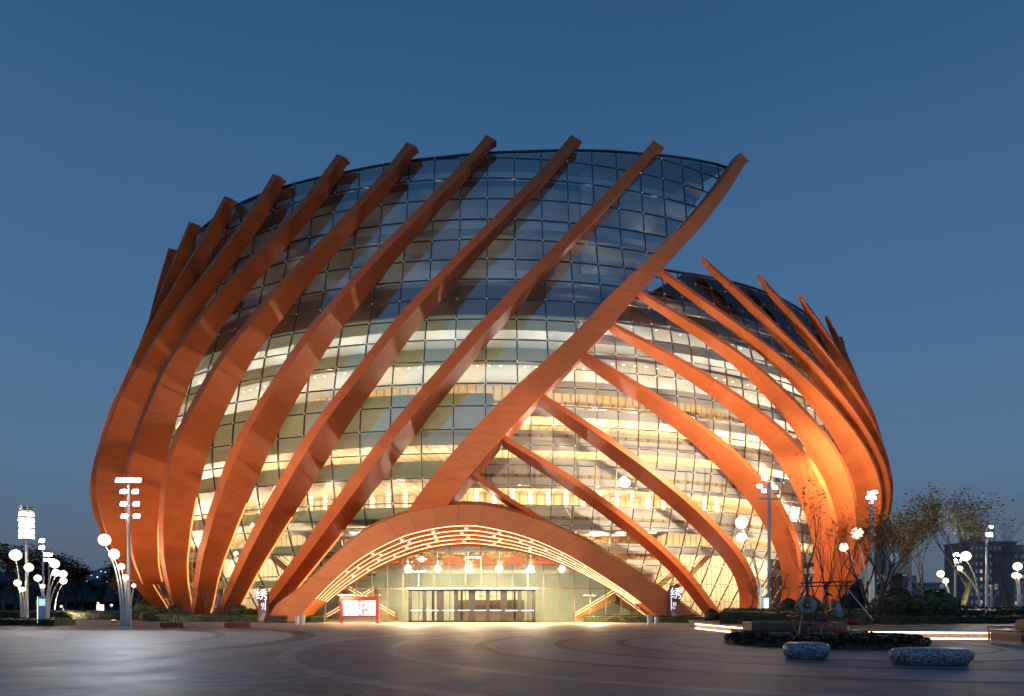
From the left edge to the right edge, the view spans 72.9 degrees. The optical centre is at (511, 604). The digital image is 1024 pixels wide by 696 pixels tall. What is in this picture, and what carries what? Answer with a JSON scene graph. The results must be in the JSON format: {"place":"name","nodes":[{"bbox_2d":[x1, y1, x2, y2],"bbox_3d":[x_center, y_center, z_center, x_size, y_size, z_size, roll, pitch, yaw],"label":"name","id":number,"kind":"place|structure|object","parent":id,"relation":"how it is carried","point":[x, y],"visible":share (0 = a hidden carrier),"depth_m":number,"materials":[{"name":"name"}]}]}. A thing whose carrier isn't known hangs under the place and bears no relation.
{"place":"outdoors","nodes":[
{"label":"outdoors","id":0,"kind":"place"},
{"bbox_2d":[0,624,84,625],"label":"lawn","id":1,"kind":"structure","parent":0,"point":[54,625],"depth_m":51.85,"materials":[{"name":"plant"}]},
{"bbox_2d":[0,617,75,625],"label":"hedge","id":2,"kind":"object","parent":1,"relation":"on","point":[34,621],"visible":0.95,"depth_m":51.89,"materials":[{"name":"green plant"}]},
{"bbox_2d":[36,596,48,619],"bbox_3d":[-35.255,0.500,51.987,0.850,2.200,0.375,0,0,0],"label":"information kiosk","id":3,"kind":"object","parent":1,"relation":"on","point":[42,605],"visible":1,"depth_m":51.83,"materials":[{"name":"grey"}]},
{"bbox_2d":[0,570,120,585],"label":"hills","id":4,"kind":"structure","parent":0,"point":[22,579],"depth_m":629.82,"materials":[{"name":"plant"}]},
{"bbox_2d":[0,608,1023,695],"bbox_3d":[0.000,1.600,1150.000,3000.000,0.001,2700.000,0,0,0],"label":"plaza","id":5,"kind":"structure","parent":0,"point":[109,658],"depth_m":18.73,"materials":[{"name":"grey stone"}]},
{"bbox_2d":[9,550,33,617],"bbox_3d":[-42.708,-1.577,60.380,2.001,6.359,0.935,0,0,0],"label":"globe lamp","id":6,"kind":"object","parent":5,"relation":"on","point":[15,555],"visible":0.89,"depth_m":60.39,"materials":[{"name":"grey paint"}]},
{"bbox_2d":[18,505,34,616],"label":"light column","id":7,"kind":"structure","parent":5,"relation":"on","point":[27,512],"depth_m":60.84,"materials":[{"name":"metal"}]},
{"bbox_2d":[46,559,66,616],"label":"globe lamp","id":8,"kind":"object","parent":5,"relation":"on","point":[54,563],"visible":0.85,"depth_m":69.88,"materials":[{"name":"grey paint"}]},
{"bbox_2d":[98,534,135,628],"bbox_3d":[-25.698,-1.485,45.114,2.357,6.175,0.822,0,0,0],"label":"globe lamp","id":9,"kind":"object","parent":5,"relation":"on","point":[125,613],"visible":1,"depth_m":45.13,"materials":[{"name":"white metal"}]},
{"bbox_2d":[115,476,142,610],"bbox_3d":[-25.420,-3.446,45.988,1.742,10.092,0.343,0,0,0],"label":"floodlight mast","id":10,"kind":"object","parent":5,"relation":"on","point":[128,480],"visible":0.83,"depth_m":45.91,"materials":[{"name":"white metal"}]},
{"bbox_2d":[160,621,186,627],"bbox_3d":[-22.922,1.358,47.000,1.555,0.474,0.610,0,0,0],"label":"red planter","id":11,"kind":"object","parent":5,"relation":"on","point":[172,624],"visible":1,"depth_m":46.70,"materials":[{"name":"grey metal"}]},
{"bbox_2d":[175,583,203,612],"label":"tree","id":12,"kind":"object","parent":5,"relation":"on","point":[185,608],"visible":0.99,"depth_m":66.11,"materials":[{"name":"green plant"}]},
{"bbox_2d":[142,613,257,621],"bbox_3d":[-28.458,1.205,64.252,12.703,0.855,1.966,0,0,16],"label":"hedge","id":13,"kind":"object","parent":5,"relation":"on","point":[198,617],"visible":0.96,"depth_m":63.52,"materials":[{"name":"green plant"}]},
{"bbox_2d":[215,577,249,614],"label":"tree","id":14,"kind":"object","parent":5,"relation":"on","point":[223,604],"visible":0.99,"depth_m":65.18,"materials":[{"name":"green plant"}]},
{"bbox_2d":[224,621,253,627],"bbox_3d":[-18.493,1.356,47.000,1.772,0.478,0.610,0,0,0],"label":"red planter","id":15,"kind":"object","parent":5,"relation":"on","point":[237,624],"visible":1,"depth_m":46.70,"materials":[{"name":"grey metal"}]},
{"bbox_2d":[242,608,257,614],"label":"shrub","id":16,"kind":"object","parent":5,"relation":"on","point":[250,610],"visible":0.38,"depth_m":63.13,"materials":[{"name":"green plant"}]},
{"bbox_2d":[256,585,268,621],"bbox_3d":[-21.592,-0.031,59.975,1.031,3.262,0.330,0,0,0],"label":"leaf sign","id":17,"kind":"object","parent":5,"relation":"on","point":[262,595],"visible":1,"depth_m":59.84,"materials":[{"name":"red"}]},
{"bbox_2d":[263,615,326,622],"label":"hedge","id":18,"kind":"object","parent":5,"relation":"on","point":[308,619],"visible":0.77,"depth_m":60.12,"materials":[{"name":"green plant"}]},
{"bbox_2d":[299,615,305,624],"bbox_3d":[-16.174,1.210,53.500,0.509,0.780,0.509,0,0,0],"label":"flower pot","id":19,"kind":"object","parent":5,"relation":"on","point":[302,619],"visible":0.94,"depth_m":53.32,"materials":[{"name":"ceramic"}]},
{"bbox_2d":[337,594,379,622],"bbox_3d":[-12.981,0.382,58.600,3.543,2.436,0.450,0,0,0],"label":"notice board","id":20,"kind":"object","parent":5,"relation":"on","point":[349,607],"visible":0.94,"depth_m":58.48,"materials":[{"name":"red"}]},
{"bbox_2d":[0,577,943,609],"bbox_3d":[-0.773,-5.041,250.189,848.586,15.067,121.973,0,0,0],"label":"wood","id":21,"kind":"object","parent":5,"relation":"on","point":[103,595],"visible":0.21,"depth_m":195.82,"materials":[{"name":"green plant"}]},
{"bbox_2d":[90,135,892,621],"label":"theatre","id":22,"kind":"structure","parent":5,"relation":"on","point":[482,359],"depth_m":65.93,"materials":[{"name":"orange metal"}]},
{"bbox_2d":[408,590,423,621],"bbox_3d":[-8.378,0.150,60.778,1.391,2.860,0.165,0,0,0],"label":"door","id":23,"kind":"structure","parent":22,"relation":"in","point":[410,610],"depth_m":60.74,"materials":[{"name":"silver"}]},
{"bbox_2d":[424,590,439,621],"bbox_3d":[-6.986,0.150,60.778,1.391,2.860,0.165,0,0,0],"label":"door","id":24,"kind":"structure","parent":22,"relation":"in","point":[438,591],"depth_m":60.74,"materials":[{"name":"silver"}]},
{"bbox_2d":[440,590,455,621],"bbox_3d":[-5.595,0.150,60.778,1.391,2.860,0.165,0,0,0],"label":"door","id":25,"kind":"structure","parent":22,"relation":"in","point":[442,610],"depth_m":60.74,"materials":[{"name":"silver"}]},
{"bbox_2d":[456,590,471,621],"bbox_3d":[-4.203,0.150,60.778,1.391,2.860,0.165,0,0,0],"label":"door","id":26,"kind":"structure","parent":22,"relation":"in","point":[470,591],"depth_m":60.74,"materials":[{"name":"silver"}]},
{"bbox_2d":[472,590,487,621],"bbox_3d":[-2.812,0.150,60.778,1.391,2.860,0.165,0,0,0],"label":"door","id":27,"kind":"structure","parent":22,"relation":"in","point":[473,591],"depth_m":60.74,"materials":[{"name":"silver"}]},
{"bbox_2d":[488,590,503,621],"bbox_3d":[-1.421,0.150,60.778,1.391,2.860,0.165,0,0,0],"label":"door","id":28,"kind":"structure","parent":22,"relation":"in","point":[501,610],"depth_m":60.74,"materials":[{"name":"silver"}]},
{"bbox_2d":[504,590,519,621],"bbox_3d":[-0.029,0.150,60.778,1.391,2.860,0.165,0,0,0],"label":"door","id":29,"kind":"structure","parent":22,"relation":"in","point":[505,591],"depth_m":60.74,"materials":[{"name":"silver"}]},
{"bbox_2d":[520,590,534,621],"bbox_3d":[1.362,0.150,60.778,1.391,2.860,0.165,0,0,0],"label":"door","id":30,"kind":"structure","parent":22,"relation":"in","point":[533,591],"depth_m":60.74,"materials":[{"name":"silver"}]},
{"bbox_2d":[585,615,703,622],"bbox_3d":[11.501,1.275,60.849,10.197,0.714,1.761,0,0,7],"label":"hedge","id":31,"kind":"object","parent":5,"relation":"on","point":[628,619],"visible":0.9,"depth_m":60.24,"materials":[{"name":"green plant"}]},
{"bbox_2d":[668,584,681,616],"bbox_3d":[14.079,-0.100,59.975,1.132,3.400,0.330,0,0,0],"label":"leaf sign","id":32,"kind":"object","parent":5,"relation":"on","point":[674,595],"visible":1,"depth_m":59.84,"materials":[{"name":"red"}]},
{"bbox_2d":[735,516,761,607],"bbox_3d":[16.653,-2.269,48.496,2.067,7.740,0.856,0,0,0],"label":"globe lamp","id":33,"kind":"object","parent":5,"relation":"on","point":[741,522],"visible":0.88,"depth_m":48.46,"materials":[{"name":"grey paint"}]},
{"bbox_2d":[760,586,768,607],"bbox_3d":[17.612,0.175,48.390,0.605,2.850,0.300,0,0,0],"label":"totem kiosk","id":34,"kind":"object","parent":5,"relation":"on","point":[764,601],"visible":0.57,"depth_m":48.26,"materials":[{"name":"beige"}]},
{"bbox_2d":[730,621,869,634],"bbox_3d":[12.450,1.180,30.200,5.457,0.840,3.820,0,0,0],"label":"stepped planter","id":35,"kind":"object","parent":5,"relation":"on","point":[776,627],"visible":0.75,"depth_m":29.05,"materials":[{"name":"stone"}]},
{"bbox_2d":[781,453,833,621],"bbox_3d":[12.956,-2.874,30.758,2.730,7.759,2.153,0,0,0],"label":"tree","id":36,"kind":"object","parent":35,"relation":"in","point":[805,614],"visible":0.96,"depth_m":30.52,"materials":[{"name":"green plant"}]},
{"bbox_2d":[775,503,841,621],"bbox_3d":[12.843,-1.798,30.088,3.030,5.604,2.341,0,0,0],"label":"tree","id":37,"kind":"object","parent":35,"relation":"in","point":[815,615],"visible":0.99,"depth_m":29.74,"materials":[{"name":"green plant"}]},
{"bbox_2d":[798,580,855,624],"bbox_3d":[13.708,-0.059,30.250,2.773,1.940,1.357,0,0,0],"label":"brace","id":38,"kind":"object","parent":35,"relation":"on","point":[826,583],"visible":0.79,"depth_m":30.05,"materials":[{"name":"brown wood"}]},
{"bbox_2d":[784,486,871,621],"bbox_3d":[13.738,-2.122,30.179,3.636,6.259,2.293,0,0,39],"label":"tree","id":39,"kind":"object","parent":35,"relation":"in","point":[841,538],"visible":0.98,"depth_m":30.32,"materials":[{"name":"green plant"}]},
{"bbox_2d":[808,524,866,619],"bbox_3d":[14.271,-1.443,30.450,1.820,4.902,2.642,0,0,-38],"label":"tree","id":40,"kind":"object","parent":35,"relation":"in","point":[839,590],"visible":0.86,"depth_m":30.27,"materials":[{"name":"brown plant"}]},
{"bbox_2d":[782,642,830,659],"bbox_3d":[8.684,1.361,20.436,1.356,0.478,1.114,0,0,0],"label":"stone seat","id":41,"kind":"object","parent":5,"relation":"on","point":[808,650],"visible":1,"depth_m":20.01,"materials":[{"name":"stone"}]},
{"bbox_2d":[723,631,932,649],"bbox_3d":[12.595,1.397,28.207,7.710,0.492,7.740,0,0,0],"label":"planting","id":42,"kind":"object","parent":5,"relation":"on","point":[876,640],"visible":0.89,"depth_m":25.63,"materials":[{"name":"green plant"}]},
{"bbox_2d":[787,614,798,635],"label":"metal flower","id":43,"kind":"object","parent":42,"relation":"on","point":[793,616],"visible":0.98,"depth_m":26.70,"materials":[{"name":"red metal"}]},
{"bbox_2d":[798,596,816,633],"bbox_3d":[11.557,0.493,27.221,0.571,1.628,0.595,0,0,-30],"label":"metal flower","id":44,"kind":"object","parent":42,"relation":"on","point":[806,604],"visible":0.98,"depth_m":27.23,"materials":[{"name":"grey metal"}]},
{"bbox_2d":[817,616,831,634],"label":"metal flower","id":45,"kind":"object","parent":42,"relation":"on","point":[824,619],"visible":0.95,"depth_m":27.06,"materials":[{"name":"red metal"}]},
{"bbox_2d":[822,589,831,633],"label":"metal flower","id":46,"kind":"object","parent":42,"relation":"on","point":[826,593],"visible":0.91,"depth_m":27.60,"materials":[{"name":"grey metal"}]},
{"bbox_2d":[827,627,840,635],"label":"metal flower","id":47,"kind":"object","parent":42,"relation":"on","point":[833,629],"visible":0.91,"depth_m":26.67,"materials":[{"name":"red metal"}]},
{"bbox_2d":[825,599,843,634],"bbox_3d":[12.643,0.549,27.043,0.664,1.516,0.654,0,0,0],"label":"metal flower","id":48,"kind":"object","parent":42,"relation":"on","point":[836,609],"visible":0.95,"depth_m":27.11,"materials":[{"name":"grey metal"}]},
{"bbox_2d":[842,619,858,634],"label":"metal flower","id":49,"kind":"object","parent":42,"relation":"on","point":[850,621],"visible":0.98,"depth_m":27.05,"materials":[{"name":"red metal"}]},
{"bbox_2d":[695,623,990,639],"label":"lit seat wall","id":50,"kind":"structure","parent":5,"relation":"on","point":[959,634],"depth_m":31.77,"materials":[{"name":"stone"}]},
{"bbox_2d":[874,528,914,596],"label":"tree","id":51,"kind":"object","parent":5,"relation":"on","point":[896,580],"depth_m":117.87,"materials":[{"name":"grey"}]},
{"bbox_2d":[888,647,974,665],"bbox_3d":[11.142,1.376,18.420,2.212,0.447,1.176,0,0,0],"label":"stone seat","id":52,"kind":"object","parent":5,"relation":"on","point":[935,656],"visible":1,"depth_m":17.97,"materials":[{"name":"stone"}]},
{"bbox_2d":[943,536,1016,608],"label":"apartment block","id":53,"kind":"structure","parent":5,"relation":"on","point":[960,586],"depth_m":240.00,"materials":[{"name":"grey concrete"}]},
{"bbox_2d":[987,625,1013,639],"bbox_3d":[22.014,1.277,31.000,1.207,0.645,0.500,0,0,0],"label":"timber rail","id":54,"kind":"object","parent":5,"relation":"on","point":[997,626],"visible":0.45,"depth_m":31.17,"materials":[{"name":"wood"}]},
{"bbox_2d":[989,620,1023,645],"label":"mosaic planter","id":55,"kind":"object","parent":5,"relation":"on","point":[1010,636],"visible":1,"depth_m":27.65,"materials":[{"name":"red"}]},
{"bbox_2d":[0,0,1023,588],"label":"sky","id":56,"kind":"structure","parent":0,"point":[880,186],"materials":[{"name":"blue"}]},
{"bbox_2d":[688,620,1014,631],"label":"garden lawn","id":57,"kind":"structure","parent":0,"point":[944,626],"depth_m":36.17,"materials":[{"name":"green plant"}]},
{"bbox_2d":[703,608,719,620],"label":"shrub","id":58,"kind":"object","parent":57,"relation":"on","point":[710,614],"visible":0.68,"depth_m":51.63,"materials":[{"name":"green plant"}]},
{"bbox_2d":[738,575,772,608],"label":"tree","id":59,"kind":"object","parent":57,"relation":"on","point":[753,595],"visible":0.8,"depth_m":52.30,"materials":[{"name":"green plant"}]},
{"bbox_2d":[756,476,779,608],"bbox_3d":[18.289,-3.759,49.482,1.678,10.719,0.335,0,0,0],"label":"floodlight mast","id":60,"kind":"object","parent":57,"relation":"on","point":[769,487],"visible":0.81,"depth_m":49.42,"materials":[{"name":"grey"}]},
{"bbox_2d":[749,559,797,607],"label":"tree","id":61,"kind":"object","parent":57,"relation":"on","point":[773,587],"visible":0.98,"depth_m":48.88,"materials":[{"name":"green plant"}]},
{"bbox_2d":[778,598,794,610],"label":"shrub","id":62,"kind":"object","parent":57,"relation":"on","point":[787,603],"visible":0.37,"depth_m":46.58,"materials":[{"name":"green plant"}]},
{"bbox_2d":[719,609,865,624],"bbox_3d":[16.539,0.799,41.510,1.360,1.058,8.472,0,0,-45],"label":"hedge","id":63,"kind":"object","parent":57,"relation":"on","point":[733,616],"visible":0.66,"depth_m":41.62,"materials":[{"name":"green plant"}]},
{"bbox_2d":[729,607,868,614],"bbox_3d":[19.503,0.772,47.249,9.161,1.112,2.163,0,0,3],"label":"hedge","id":64,"kind":"object","parent":57,"relation":"on","point":[786,610],"visible":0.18,"depth_m":46.62,"materials":[{"name":"green plant"}]},
{"bbox_2d":[791,594,824,611],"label":"shrub","id":65,"kind":"object","parent":57,"relation":"on","point":[820,604],"visible":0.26,"depth_m":44.56,"materials":[{"name":"green plant"}]},
{"bbox_2d":[839,528,867,607],"bbox_3d":[27.168,-2.441,54.886,2.398,7.285,0.912,0,0,0],"label":"globe lamp","id":66,"kind":"object","parent":57,"relation":"on","point":[845,549],"visible":0.49,"depth_m":54.89,"materials":[{"name":"grey paint"}]},
{"bbox_2d":[847,589,872,620],"bbox_3d":[18.581,0.006,37.004,0.070,1.704,2.079,0,0,-9],"label":"prop pole","id":67,"kind":"object","parent":57,"relation":"on","point":[848,590],"visible":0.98,"depth_m":37.09,"materials":[{"name":"grey"}]},
{"bbox_2d":[865,490,877,607],"bbox_3d":[31.061,-4.144,60.000,0.974,11.489,0.560,0,0,0],"label":"floodlight mast","id":68,"kind":"object","parent":57,"relation":"on","point":[870,497],"visible":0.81,"depth_m":59.85,"materials":[{"name":"metal"}]},
{"bbox_2d":[866,588,913,615],"bbox_3d":[24.406,0.113,43.935,3.430,2.338,3.446,0,0,0],"label":"shrub","id":69,"kind":"object","parent":57,"relation":"on","point":[897,600],"visible":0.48,"depth_m":43.13,"materials":[{"name":"green plant"}]},
{"bbox_2d":[821,488,966,614],"bbox_3d":[22.093,-2.751,41.481,6.500,7.876,6.937,0,0,-29],"label":"tree","id":70,"kind":"object","parent":57,"relation":"on","point":[883,586],"visible":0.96,"depth_m":41.60,"materials":[{"name":"green plant"}]},
{"bbox_2d":[851,491,955,591],"bbox_3d":[27.919,-3.357,49.073,5.987,9.039,5.548,0,0,0],"label":"tree","id":71,"kind":"object","parent":57,"relation":"on","point":[916,523],"visible":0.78,"depth_m":48.78,"materials":[{"name":"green plant"}]},
{"bbox_2d":[883,505,945,591],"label":"tree","id":72,"kind":"object","parent":57,"relation":"on","point":[922,588],"visible":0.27,"depth_m":75.25,"materials":[{"name":"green plant"}]},
{"bbox_2d":[907,589,966,615],"bbox_3d":[25.785,0.167,42.422,3.336,2.247,3.365,0,0,0],"label":"shrub","id":73,"kind":"object","parent":57,"relation":"on","point":[930,601],"visible":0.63,"depth_m":41.61,"materials":[{"name":"green plant"}]},
{"bbox_2d":[937,570,949,592],"bbox_3d":[38.669,-0.961,62.002,1.482,4.126,0.607,0,0,-16],"label":"globe lamp","id":74,"kind":"object","parent":57,"relation":"on","point":[940,573],"visible":0.73,"depth_m":61.82,"materials":[{"name":"grey paint"}]},
{"bbox_2d":[866,613,1023,623],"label":"hedge","id":75,"kind":"object","parent":57,"relation":"on","point":[883,618],"visible":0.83,"depth_m":39.64,"materials":[{"name":"green plant"}]},
{"bbox_2d":[952,553,960,597],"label":"floodlight pole","id":76,"kind":"object","parent":57,"relation":"on","point":[955,562],"visible":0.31,"depth_m":65.92,"materials":[{"name":"metal"}]},
{"bbox_2d":[903,482,1013,608],"bbox_3d":[38.465,-4.962,60.087,7.932,12.229,5.980,0,0,17],"label":"tree","id":77,"kind":"object","parent":57,"relation":"on","point":[967,585],"visible":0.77,"depth_m":59.76,"materials":[{"name":"green plant"}]},
{"bbox_2d":[957,551,981,608],"bbox_3d":[38.319,-1.658,57.880,2.086,5.518,0.791,0,0,0],"label":"globe lamp","id":78,"kind":"object","parent":57,"relation":"on","point":[965,556],"visible":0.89,"depth_m":57.88,"materials":[{"name":"grey paint"}]},
{"bbox_2d":[985,525,992,606],"bbox_3d":[39.155,-2.689,56.962,0.564,7.579,0.361,0,0,0],"label":"floodlight pole","id":79,"kind":"object","parent":57,"relation":"on","point":[986,569],"visible":0.66,"depth_m":56.93,"materials":[{"name":"metal"}]},
{"bbox_2d":[959,489,1021,606],"bbox_3d":[36.403,-3.794,52.779,5.133,10.012,3.807,0,0,-11],"label":"tree","id":80,"kind":"object","parent":57,"relation":"on","point":[1004,588],"visible":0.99,"depth_m":52.20,"materials":[{"name":"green plant"}]},
{"bbox_2d":[961,606,1023,615],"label":"hedge","id":81,"kind":"object","parent":57,"relation":"on","point":[1003,610],"visible":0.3,"depth_m":43.86,"materials":[{"name":"green plant"}]},
{"bbox_2d":[988,584,998,607],"bbox_3d":[39.778,-0.294,57.450,1.048,2.788,0.280,0,0,0],"label":"camera pole","id":82,"kind":"object","parent":57,"relation":"on","point":[990,595],"visible":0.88,"depth_m":57.43,"materials":[{"name":"metal"}]},
{"bbox_2d":[972,523,1021,606],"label":"tree","id":83,"kind":"object","parent":57,"relation":"on","point":[994,601],"visible":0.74,"depth_m":70.15,"materials":[{"name":"brown plant"}]},
{"bbox_2d":[997,538,1023,606],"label":"tree","id":84,"kind":"object","parent":57,"relation":"on","point":[1018,559],"visible":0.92,"depth_m":80.03,"materials":[{"name":"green plant"}]},
{"bbox_2d":[1011,562,1021,606],"bbox_3d":[43.746,-1.260,59.944,0.894,4.725,0.751,0,0,-19],"label":"globe lamp","id":85,"kind":"object","parent":57,"relation":"on","point":[1017,566],"visible":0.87,"depth_m":59.91,"materials":[{"name":"grey paint"}]},
{"bbox_2d":[878,581,921,594],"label":"apartment block","id":86,"kind":"structure","parent":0,"point":[916,591],"depth_m":190.00,"materials":[{"name":"grey"}]},
{"bbox_2d":[889,575,940,591],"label":"apartment block","id":87,"kind":"structure","parent":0,"point":[930,585],"depth_m":200.00,"materials":[{"name":"beige"}]},
{"bbox_2d":[992,545,1023,606],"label":"apartment block","id":88,"kind":"structure","parent":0,"point":[1009,581],"depth_m":233.18,"materials":[{"name":"beige"}]},
{"label":"far left lawn","id":89,"kind":"structure","parent":0,"visible":0},
{"bbox_2d":[0,539,41,610],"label":"tree","id":90,"kind":"object","parent":89,"relation":"on","point":[7,562],"visible":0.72,"depth_m":88.56,"materials":[{"name":"green plant"}]},
{"bbox_2d":[0,543,41,610],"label":"tree","id":91,"kind":"object","parent":89,"relation":"on","point":[15,591],"visible":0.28,"depth_m":96.05,"materials":[{"name":"green plant"}]},
{"bbox_2d":[34,575,44,595],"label":"globe lamp","id":92,"kind":"object","parent":89,"relation":"on","point":[38,578],"visible":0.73,"depth_m":73.83,"materials":[{"name":"grey paint"}]},
{"bbox_2d":[5,546,77,609],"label":"tree","id":93,"kind":"object","parent":89,"relation":"on","point":[58,557],"visible":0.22,"depth_m":104.65,"materials":[{"name":"green plant"}]},
{"bbox_2d":[39,539,45,595],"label":"floodlight pole","id":94,"kind":"object","parent":89,"relation":"on","point":[42,547],"visible":0.74,"depth_m":77.91,"materials":[{"name":"metal"}]},
{"bbox_2d":[19,554,66,609],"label":"tree","id":95,"kind":"object","parent":89,"relation":"on","point":[39,570],"visible":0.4,"depth_m":99.71,"materials":[{"name":"green plant"}]},
{"bbox_2d":[44,553,53,602],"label":"floodlight pole","id":96,"kind":"object","parent":89,"relation":"on","point":[48,559],"visible":0.73,"depth_m":89.91,"materials":[{"name":"metal"}]},
{"bbox_2d":[30,556,82,609],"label":"tree","id":97,"kind":"object","parent":89,"relation":"on","point":[73,565],"visible":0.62,"depth_m":97.84,"materials":[{"name":"green plant"}]},
{"bbox_2d":[54,578,66,609],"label":"globe lamp","id":98,"kind":"object","parent":89,"relation":"on","point":[62,581],"visible":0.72,"depth_m":79.85,"materials":[{"name":"grey paint"}]},
{"bbox_2d":[45,553,95,609],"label":"tree","id":99,"kind":"object","parent":89,"relation":"on","point":[82,573],"visible":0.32,"depth_m":109.42,"materials":[{"name":"green plant"}]},
{"bbox_2d":[67,564,99,609],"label":"tree","id":100,"kind":"object","parent":89,"relation":"on","point":[86,586],"visible":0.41,"depth_m":118.20,"materials":[{"name":"green plant"}]},
{"bbox_2d":[0,610,188,619],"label":"hedge","id":101,"kind":"object","parent":89,"relation":"on","point":[96,614],"visible":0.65,"depth_m":72.87,"materials":[{"name":"green plant"}]},
{"bbox_2d":[100,560,123,610],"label":"tree","id":102,"kind":"object","parent":89,"relation":"on","point":[111,568],"visible":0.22,"depth_m":111.88,"materials":[{"name":"green plant"}]},
{"bbox_2d":[103,567,135,608],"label":"tree","id":103,"kind":"object","parent":89,"relation":"on","point":[112,574],"visible":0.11,"depth_m":98.51,"materials":[{"name":"green plant"}]},
{"bbox_2d":[105,572,143,604],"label":"tree","id":104,"kind":"object","parent":89,"relation":"on","point":[115,584],"visible":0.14,"depth_m":91.52,"materials":[{"name":"green plant"}]},
{"bbox_2d":[132,601,154,612],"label":"shrub","id":105,"kind":"object","parent":89,"relation":"on","point":[144,606],"visible":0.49,"depth_m":71.32,"materials":[{"name":"green plant"}]},
{"bbox_2d":[152,606,166,613],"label":"shrub","id":106,"kind":"object","parent":89,"relation":"on","point":[160,609],"visible":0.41,"depth_m":68.55,"materials":[{"name":"green plant"}]},
{"bbox_2d":[165,605,184,612],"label":"shrub","id":107,"kind":"object","parent":89,"relation":"on","point":[175,609],"visible":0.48,"depth_m":67.45,"materials":[{"name":"green plant"}]},
{"bbox_2d":[196,580,221,612],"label":"tree","id":108,"kind":"object","parent":89,"relation":"on","point":[207,595],"visible":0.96,"depth_m":66.42,"materials":[{"name":"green plant"}]},
{"bbox_2d":[228,604,246,614],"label":"shrub","id":109,"kind":"object","parent":89,"relation":"on","point":[239,608],"visible":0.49,"depth_m":64.44,"materials":[{"name":"green plant"}]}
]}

